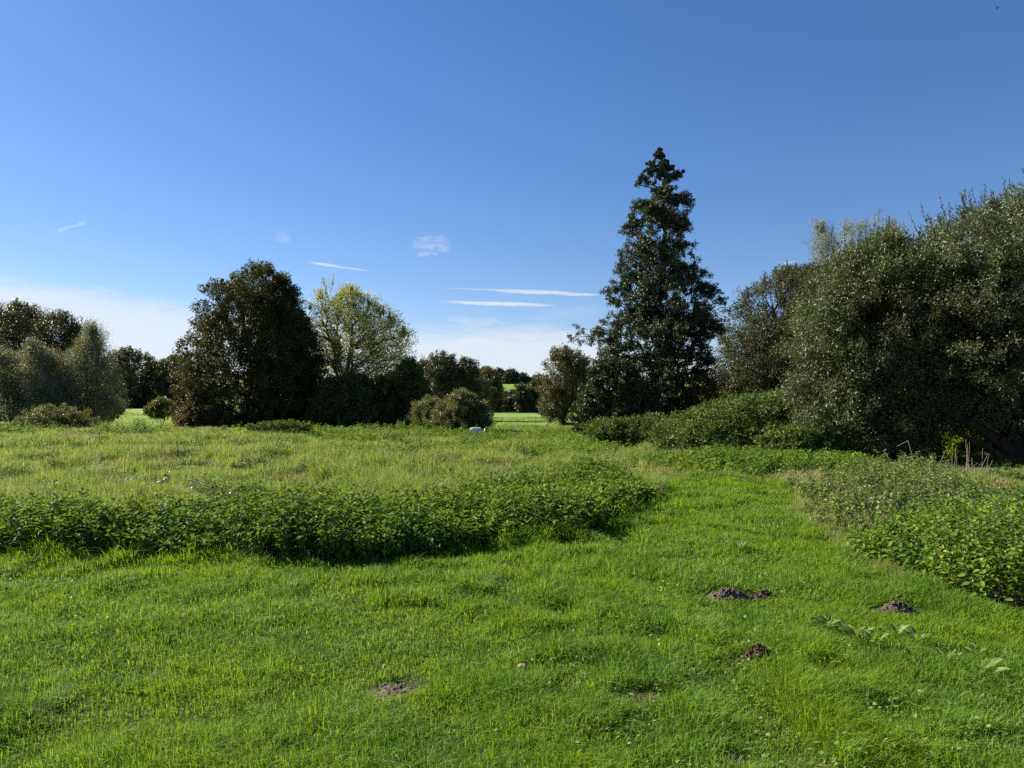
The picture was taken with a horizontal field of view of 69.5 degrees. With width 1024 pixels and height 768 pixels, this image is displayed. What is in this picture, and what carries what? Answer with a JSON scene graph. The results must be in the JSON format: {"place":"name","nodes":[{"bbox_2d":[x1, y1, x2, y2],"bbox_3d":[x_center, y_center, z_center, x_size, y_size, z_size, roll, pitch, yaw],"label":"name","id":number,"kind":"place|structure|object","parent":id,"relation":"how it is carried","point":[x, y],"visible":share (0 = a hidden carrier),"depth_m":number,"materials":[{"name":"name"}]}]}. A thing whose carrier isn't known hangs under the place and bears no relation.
{"place":"outdoors","nodes":[
{"label":"outdoors","id":0,"kind":"place"},
{"bbox_2d":[193,460,219,466],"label":"grass tussock","id":1,"kind":"object","parent":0,"point":[204,464],"depth_m":18.69,"materials":[{"name":"green plant"}]},
{"bbox_2d":[0,429,1020,524],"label":"dry grass","id":2,"kind":"structure","parent":0,"point":[499,461],"depth_m":16.98,"materials":[{"name":"plant"}]},
{"bbox_2d":[0,424,1023,577],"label":"meadow grass","id":3,"kind":"structure","parent":0,"point":[378,465],"depth_m":17.36,"materials":[{"name":"green plant"}]},
{"bbox_2d":[0,376,1023,767],"bbox_3d":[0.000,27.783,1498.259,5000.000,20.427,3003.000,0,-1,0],"label":"ground","id":4,"kind":"structure","parent":0,"point":[538,424],"depth_m":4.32,"materials":[{"name":"green plant"}]},
{"bbox_2d":[0,343,51,425],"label":"silver willow","id":5,"kind":"object","parent":4,"relation":"on","point":[5,359],"visible":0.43,"depth_m":54.21,"materials":[{"name":"green plant"}]},
{"bbox_2d":[0,298,55,423],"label":"autumn tree","id":6,"kind":"object","parent":4,"relation":"on","point":[16,312],"visible":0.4,"depth_m":70.52,"materials":[{"name":"green plant"}]},
{"bbox_2d":[2,335,92,427],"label":"silver willow","id":7,"kind":"object","parent":4,"relation":"on","point":[37,365],"visible":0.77,"depth_m":53.39,"materials":[{"name":"green plant"}]},
{"bbox_2d":[13,402,99,428],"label":"bramble clump","id":8,"kind":"object","parent":4,"relation":"on","point":[63,415],"visible":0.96,"depth_m":46.27,"materials":[{"name":"green plant"}]},
{"bbox_2d":[19,307,111,399],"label":"autumn tree","id":9,"kind":"object","parent":4,"relation":"on","point":[63,333],"visible":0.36,"depth_m":69.07,"materials":[{"name":"green plant"}]},
{"bbox_2d":[63,463,102,470],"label":"grass tussock","id":10,"kind":"object","parent":4,"relation":"on","point":[79,466],"depth_m":16.86,"materials":[{"name":"green plant"}]},
{"bbox_2d":[45,317,128,427],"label":"silver willow","id":11,"kind":"object","parent":4,"relation":"on","point":[94,396],"visible":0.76,"depth_m":55.54,"materials":[{"name":"green plant"}]},
{"bbox_2d":[95,397,126,425],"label":"bramble clump","id":12,"kind":"object","parent":4,"relation":"on","point":[121,413],"visible":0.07,"depth_m":59.79,"materials":[{"name":"green plant"}]},
{"bbox_2d":[96,474,143,486],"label":"grass tussock","id":13,"kind":"object","parent":4,"relation":"on","point":[117,479],"depth_m":13.71,"materials":[{"name":"green plant"}]},
{"bbox_2d":[101,345,158,407],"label":"tree","id":14,"kind":"object","parent":4,"relation":"on","point":[125,356],"visible":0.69,"depth_m":203.57,"materials":[{"name":"green plant"}]},
{"bbox_2d":[82,365,199,407],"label":"hedgerow","id":15,"kind":"object","parent":4,"relation":"on","point":[136,368],"visible":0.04,"depth_m":212.86,"materials":[{"name":"green plant"}]},
{"bbox_2d":[135,358,163,405],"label":"tree","id":16,"kind":"object","parent":4,"relation":"on","point":[145,374],"visible":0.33,"depth_m":208.80,"materials":[{"name":"green plant"}]},
{"bbox_2d":[148,470,171,485],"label":"leafy weed","id":17,"kind":"object","parent":4,"relation":"on","point":[165,476],"visible":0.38,"depth_m":12.71,"materials":[{"name":"green plant"}]},
{"bbox_2d":[142,395,178,425],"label":"bramble clump","id":18,"kind":"object","parent":4,"relation":"on","point":[156,407],"visible":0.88,"depth_m":61.35,"materials":[{"name":"green plant"}]},
{"bbox_2d":[147,353,194,403],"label":"tree","id":19,"kind":"object","parent":4,"relation":"on","point":[161,374],"visible":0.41,"depth_m":205.62,"materials":[{"name":"green plant"}]},
{"bbox_2d":[170,384,230,427],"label":"rusty bush","id":20,"kind":"object","parent":4,"relation":"on","point":[187,416],"visible":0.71,"depth_m":46.20,"materials":[{"name":"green plant"}]},
{"bbox_2d":[163,257,321,427],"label":"chestnut tree","id":21,"kind":"object","parent":4,"relation":"on","point":[247,297],"visible":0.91,"depth_m":47.91,"materials":[{"name":"green plant"}]},
{"bbox_2d":[233,438,258,445],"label":"grass tussock","id":22,"kind":"object","parent":4,"relation":"on","point":[247,440],"depth_m":25.76,"materials":[{"name":"green plant"}]},
{"bbox_2d":[245,418,314,434],"bbox_3d":[-10.012,2.008,31.954,3.103,1.069,1.972,0,-1,0],"label":"bramble clump","id":23,"kind":"object","parent":4,"relation":"on","point":[290,425],"visible":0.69,"depth_m":31.52,"materials":[{"name":"green plant"}]},
{"bbox_2d":[251,271,330,422],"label":"chestnut tree","id":24,"kind":"object","parent":4,"relation":"on","point":[294,294],"visible":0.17,"depth_m":51.17,"materials":[{"name":"green plant"}]},
{"bbox_2d":[273,471,311,481],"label":"grass tussock","id":25,"kind":"object","parent":4,"relation":"on","point":[289,476],"depth_m":15.25,"materials":[{"name":"plant"}]},
{"bbox_2d":[0,416,649,463],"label":"weed cover","id":26,"kind":"object","parent":4,"relation":"on","point":[404,433],"visible":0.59,"depth_m":30.45,"materials":[{"name":"green plant"}]},
{"bbox_2d":[0,448,662,562],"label":"nettle hedge","id":27,"kind":"object","parent":4,"relation":"on","point":[576,492],"visible":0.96,"depth_m":7.92,"materials":[{"name":"green plant"}]},
{"bbox_2d":[302,371,392,427],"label":"hazel bush","id":28,"kind":"object","parent":4,"relation":"on","point":[349,398],"visible":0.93,"depth_m":47.57,"materials":[{"name":"green plant"}]},
{"bbox_2d":[302,273,424,382],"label":"ash tree","id":29,"kind":"object","parent":4,"relation":"on","point":[337,356],"visible":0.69,"depth_m":52.72,"materials":[{"name":"green plant"}]},
{"bbox_2d":[375,682,423,696],"bbox_3d":[-0.609,1.693,4.088,0.338,0.064,0.207,0,-1,0],"label":"bare patch","id":30,"kind":"object","parent":4,"relation":"on","point":[400,685],"visible":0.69,"depth_m":4.08,"materials":[{"name":"soil"}]},
{"bbox_2d":[369,354,436,427],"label":"hazel bush","id":31,"kind":"object","parent":4,"relation":"on","point":[403,383],"visible":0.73,"depth_m":49.20,"materials":[{"name":"green plant"}]},
{"bbox_2d":[399,467,440,478],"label":"grass tussock","id":32,"kind":"object","parent":4,"relation":"on","point":[426,472],"depth_m":15.47,"materials":[{"name":"green plant"}]},
{"bbox_2d":[404,394,448,429],"bbox_3d":[-4.507,1.744,40.518,2.525,2.437,2.484,1,-2,-36],"label":"hawthorn bush","id":33,"kind":"object","parent":4,"relation":"on","point":[418,412],"visible":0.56,"depth_m":39.99,"materials":[{"name":"green plant"}]},
{"bbox_2d":[417,358,435,397],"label":"tree","id":34,"kind":"object","parent":4,"relation":"on","point":[422,362],"visible":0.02,"depth_m":111.49,"materials":[{"name":"green plant"}]},
{"bbox_2d":[421,349,463,400],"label":"tree","id":35,"kind":"object","parent":4,"relation":"on","point":[442,372],"visible":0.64,"depth_m":107.06,"materials":[{"name":"green plant"}]},
{"bbox_2d":[427,386,495,431],"bbox_3d":[-2.686,1.529,39.064,3.814,2.806,3.509,0,-1,0],"label":"hawthorn bush","id":36,"kind":"object","parent":4,"relation":"on","point":[464,408],"visible":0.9,"depth_m":38.25,"materials":[{"name":"green plant"}]},
{"bbox_2d":[450,355,483,400],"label":"tree","id":37,"kind":"object","parent":4,"relation":"on","point":[469,374],"visible":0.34,"depth_m":109.15,"materials":[{"name":"green plant"}]},
{"bbox_2d":[439,369,498,408],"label":"tree","id":38,"kind":"object","parent":4,"relation":"on","point":[486,393],"visible":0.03,"depth_m":134.87,"materials":[{"name":"green plant"}]},
{"bbox_2d":[470,427,484,433],"bbox_3d":[-1.589,2.254,35.082,0.807,0.439,0.421,0,-1,13],"label":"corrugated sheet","id":39,"kind":"object","parent":4,"relation":"on","point":[476,429],"visible":0.72,"depth_m":35.03,"materials":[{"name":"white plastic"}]},
{"bbox_2d":[1,412,963,428],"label":"field grass","id":40,"kind":"structure","parent":4,"relation":"on","point":[510,424],"depth_m":97.04,"materials":[{"name":"plant"}]},
{"bbox_2d":[478,365,504,412],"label":"tree","id":41,"kind":"object","parent":4,"relation":"on","point":[496,401],"visible":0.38,"depth_m":188.53,"materials":[{"name":"green plant"}]},
{"bbox_2d":[494,367,505,379],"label":"hill tree","id":42,"kind":"object","parent":4,"relation":"on","point":[501,370],"visible":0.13,"depth_m":444.18,"materials":[{"name":"green plant"}]},
{"bbox_2d":[500,394,516,411],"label":"tree","id":43,"kind":"object","parent":4,"relation":"on","point":[508,401],"visible":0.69,"depth_m":195.68,"materials":[{"name":"green plant"}]},
{"bbox_2d":[501,367,520,383],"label":"hill tree","id":44,"kind":"object","parent":4,"relation":"on","point":[510,376],"visible":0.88,"depth_m":427.42,"materials":[{"name":"green plant"}]},
{"bbox_2d":[6,491,1023,767],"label":"lawn clover","id":45,"kind":"object","parent":4,"relation":"on","point":[896,703],"visible":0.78,"depth_m":3.90,"materials":[{"name":"green plant"}]},
{"bbox_2d":[517,663,528,669],"bbox_3d":[0.064,1.672,4.359,0.068,0.041,0.044,0,-1,0],"label":"stone","id":46,"kind":"object","parent":4,"relation":"on","point":[525,668],"visible":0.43,"depth_m":4.35,"materials":[{"name":"beige stone"}]},
{"bbox_2d":[513,381,537,412],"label":"tree","id":47,"kind":"object","parent":4,"relation":"on","point":[523,397],"visible":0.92,"depth_m":190.20,"materials":[{"name":"green plant"}]},
{"bbox_2d":[519,372,531,383],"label":"hill tree","id":48,"kind":"object","parent":4,"relation":"on","point":[524,378],"visible":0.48,"depth_m":435.20,"materials":[{"name":"green plant"}]},
{"bbox_2d":[518,448,547,455],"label":"grass tussock","id":49,"kind":"object","parent":4,"relation":"on","point":[524,451],"depth_m":22.45,"materials":[{"name":"green plant"}]},
{"bbox_2d":[526,374,548,411],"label":"tree","id":50,"kind":"object","parent":4,"relation":"on","point":[533,387],"visible":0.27,"depth_m":194.27,"materials":[{"name":"green plant"}]},
{"bbox_2d":[501,388,603,411],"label":"hedgerow","id":51,"kind":"object","parent":4,"relation":"on","point":[510,391],"depth_m":199.46,"materials":[{"name":"green plant"}]},
{"bbox_2d":[535,343,592,425],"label":"oak tree","id":52,"kind":"object","parent":4,"relation":"on","point":[572,372],"visible":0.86,"depth_m":80.68,"materials":[{"name":"green plant"}]},
{"bbox_2d":[564,353,664,434],"bbox_3d":[4.753,0.599,32.961,4.243,3.974,3.978,1,-2,-35],"label":"ivy bush","id":53,"kind":"object","parent":4,"relation":"on","point":[616,375],"visible":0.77,"depth_m":32.26,"materials":[{"name":"green plant"}]},
{"bbox_2d":[574,407,686,445],"bbox_3d":[5.324,1.773,27.917,6.035,1.812,3.832,0,-1,0],"label":"bramble mound","id":54,"kind":"object","parent":4,"relation":"on","point":[631,427],"visible":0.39,"depth_m":27.22,"materials":[{"name":"green plant"}]},
{"bbox_2d":[614,693,660,701],"bbox_3d":[0.693,1.688,3.947,0.337,0.046,0.120,0,-1,0],"label":"bare patch","id":55,"kind":"object","parent":4,"relation":"on","point":[633,696],"visible":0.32,"depth_m":3.96,"materials":[{"name":"soil"}]},
{"bbox_2d":[360,671,933,767],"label":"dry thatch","id":56,"kind":"object","parent":4,"relation":"on","point":[638,694],"visible":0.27,"depth_m":3.96,"materials":[{"name":"plant"}]},
{"bbox_2d":[566,147,742,417],"bbox_3d":[7.523,-4.740,38.322,7.739,15.023,8.995,-1,-2,39],"label":"alder tree","id":57,"kind":"object","parent":4,"relation":"on","point":[653,288],"visible":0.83,"depth_m":37.12,"materials":[{"name":"green plant"}]},
{"bbox_2d":[650,446,682,451],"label":"grass tussock","id":58,"kind":"object","parent":4,"relation":"on","point":[666,449],"depth_m":22.59,"materials":[{"name":"green plant"}]},
{"bbox_2d":[682,369,750,410],"bbox_3d":[10.103,0.922,36.031,3.746,3.317,3.352,0,-1,0],"label":"ochre bush","id":59,"kind":"object","parent":4,"relation":"on","point":[705,395],"visible":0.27,"depth_m":35.74,"materials":[{"name":"green plant"}]},
{"bbox_2d":[703,587,751,601],"bbox_3d":[1.782,1.727,6.075,0.422,0.121,0.238,0,-1,0],"label":"molehill","id":60,"kind":"object","parent":4,"relation":"on","point":[728,592],"visible":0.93,"depth_m":6.03,"materials":[{"name":"soil"}]},
{"bbox_2d":[646,386,814,451],"bbox_3d":[7.863,1.384,24.000,6.883,2.722,5.356,0,-1,0],"label":"bramble mound","id":61,"kind":"object","parent":4,"relation":"on","point":[744,419],"visible":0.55,"depth_m":22.63,"materials":[{"name":"green plant"}]},
{"bbox_2d":[719,752,748,765],"bbox_3d":[0.990,1.674,3.284,0.158,0.058,0.093,0,-1,0],"label":"bare patch","id":62,"kind":"object","parent":4,"relation":"on","point":[738,756],"visible":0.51,"depth_m":3.29,"materials":[{"name":"soil"}]},
{"bbox_2d":[732,540,745,548],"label":"dock plant","id":63,"kind":"object","parent":4,"relation":"on","point":[739,543],"visible":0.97,"depth_m":7.72,"materials":[{"name":"green plant"}]},
{"bbox_2d":[737,642,775,665],"bbox_3d":[1.510,1.652,4.504,0.266,0.157,0.194,0,-1,0],"label":"molehill","id":64,"kind":"object","parent":4,"relation":"on","point":[757,648],"visible":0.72,"depth_m":4.48,"materials":[{"name":"soil"}]},
{"bbox_2d":[640,442,885,476],"bbox_3d":[5.992,1.808,17.931,5.938,0.579,6.112,0,-1,0],"label":"nettle patch","id":65,"kind":"object","parent":4,"relation":"on","point":[755,458],"visible":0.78,"depth_m":17.11,"materials":[{"name":"green plant"}]},
{"bbox_2d":[751,589,776,600],"bbox_3d":[2.072,1.736,6.073,0.232,0.110,0.159,0,-1,0],"label":"molehill","id":66,"kind":"object","parent":4,"relation":"on","point":[764,594],"visible":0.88,"depth_m":6.05,"materials":[{"name":"soil"}]},
{"bbox_2d":[744,472,806,484],"bbox_3d":[5.119,1.823,14.306,1.704,0.238,1.440,0,-1,0],"label":"grass tussock","id":67,"kind":"object","parent":4,"relation":"on","point":[767,478],"depth_m":14.25,"materials":[{"name":"green plant"}]},
{"bbox_2d":[711,258,860,401],"bbox_3d":[12.514,-1.510,33.049,7.221,8.158,6.013,0,-1,0],"label":"twiggy tree","id":68,"kind":"object","parent":4,"relation":"on","point":[754,347],"visible":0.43,"depth_m":32.34,"materials":[{"name":"green plant"}]},
{"bbox_2d":[780,474,822,483],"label":"grass tussock","id":69,"kind":"object","parent":4,"relation":"on","point":[798,480],"depth_m":13.62,"materials":[{"name":"plant"}]},
{"bbox_2d":[753,420,862,455],"bbox_3d":[8.123,1.749,20.490,3.155,1.499,2.345,0,-1,0],"label":"bramble mound","id":70,"kind":"object","parent":4,"relation":"on","point":[811,437],"visible":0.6,"depth_m":19.96,"materials":[{"name":"green plant"}]},
{"bbox_2d":[803,216,843,266],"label":"pale poplar","id":71,"kind":"object","parent":4,"relation":"on","point":[824,249],"visible":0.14,"depth_m":46.07,"materials":[{"name":"green plant"}]},
{"bbox_2d":[811,615,840,627],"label":"dock plant","id":72,"kind":"object","parent":4,"relation":"on","point":[823,619],"visible":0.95,"depth_m":5.13,"materials":[{"name":"green plant"}]},
{"bbox_2d":[830,622,874,637],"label":"dock plant","id":73,"kind":"object","parent":4,"relation":"on","point":[850,629],"visible":0.94,"depth_m":4.92,"materials":[{"name":"green plant"}]},
{"bbox_2d":[831,208,913,364],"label":"pale poplar","id":74,"kind":"object","parent":4,"relation":"on","point":[850,228],"visible":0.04,"depth_m":47.37,"materials":[{"name":"green plant"}]},
{"bbox_2d":[862,629,888,643],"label":"dock plant","id":75,"kind":"object","parent":4,"relation":"on","point":[881,637],"visible":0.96,"depth_m":4.78,"materials":[{"name":"green plant"}]},
{"bbox_2d":[770,215,993,461],"bbox_3d":[10.544,-0.966,21.001,6.073,7.582,4.832,0,-1,0],"label":"willow tree","id":76,"kind":"object","parent":4,"relation":"on","point":[856,400],"visible":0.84,"depth_m":20.00,"materials":[{"name":"green plant"}]},
{"bbox_2d":[879,623,909,633],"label":"dock plant","id":77,"kind":"object","parent":4,"relation":"on","point":[902,627],"visible":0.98,"depth_m":4.99,"materials":[{"name":"green plant"}]},
{"bbox_2d":[876,601,918,614],"bbox_3d":[2.957,1.721,5.664,0.341,0.126,0.208,0,-1,0],"label":"molehill","id":78,"kind":"object","parent":4,"relation":"on","point":[898,606],"visible":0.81,"depth_m":5.64,"materials":[{"name":"soil"}]},
{"bbox_2d":[793,449,1004,538],"bbox_3d":[5.779,1.506,11.318,2.906,0.775,7.425,-1,-1,25],"label":"willowherb patch","id":79,"kind":"object","parent":4,"relation":"on","point":[854,498],"visible":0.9,"depth_m":10.84,"materials":[{"name":"green plant"}]},
{"bbox_2d":[893,646,918,663],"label":"dock plant","id":80,"kind":"object","parent":4,"relation":"on","point":[907,649],"visible":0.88,"depth_m":4.46,"materials":[{"name":"green plant"}]},
{"bbox_2d":[902,625,936,641],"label":"dock plant","id":81,"kind":"object","parent":4,"relation":"on","point":[914,636],"visible":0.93,"depth_m":4.81,"materials":[{"name":"green plant"}]},
{"bbox_2d":[843,479,1023,609],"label":"nettle patch","id":82,"kind":"object","parent":4,"relation":"on","point":[988,536],"visible":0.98,"depth_m":6.65,"materials":[{"name":"green plant"}]},
{"bbox_2d":[872,168,1023,465],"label":"willow tree","id":83,"kind":"object","parent":4,"relation":"on","point":[997,422],"visible":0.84,"depth_m":18.92,"materials":[{"name":"green plant"}]},
{"bbox_2d":[935,647,962,659],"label":"dock plant","id":84,"kind":"object","parent":4,"relation":"on","point":[953,649],"visible":0.68,"depth_m":4.53,"materials":[{"name":"green plant"}]},
{"bbox_2d":[908,425,993,455],"bbox_3d":[13.851,1.856,22.939,3.189,1.483,2.118,0,-1,0],"label":"bramble clump","id":85,"kind":"object","parent":4,"relation":"on","point":[962,444],"visible":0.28,"depth_m":22.22,"materials":[{"name":"green plant"}]},
{"bbox_2d":[935,442,992,478],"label":"dead stalks","id":86,"kind":"object","parent":4,"relation":"on","point":[968,461],"visible":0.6,"depth_m":14.90,"materials":[{"name":"plant"}]},
{"bbox_2d":[965,643,989,654],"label":"dock plant","id":87,"kind":"object","parent":4,"relation":"on","point":[972,645],"visible":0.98,"depth_m":4.63,"materials":[{"name":"green plant"}]},
{"bbox_2d":[956,657,1010,672],"bbox_3d":[2.738,1.640,4.265,0.295,0.078,0.145,0,-1,0],"label":"dock plant","id":88,"kind":"object","parent":4,"relation":"on","point":[996,659],"visible":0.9,"depth_m":4.30,"materials":[{"name":"green plant"}]},
{"bbox_2d":[0,0,1023,382],"label":"sky","id":89,"kind":"structure","parent":0,"point":[474,166],"materials":[{"name":"blue"}]}
]}

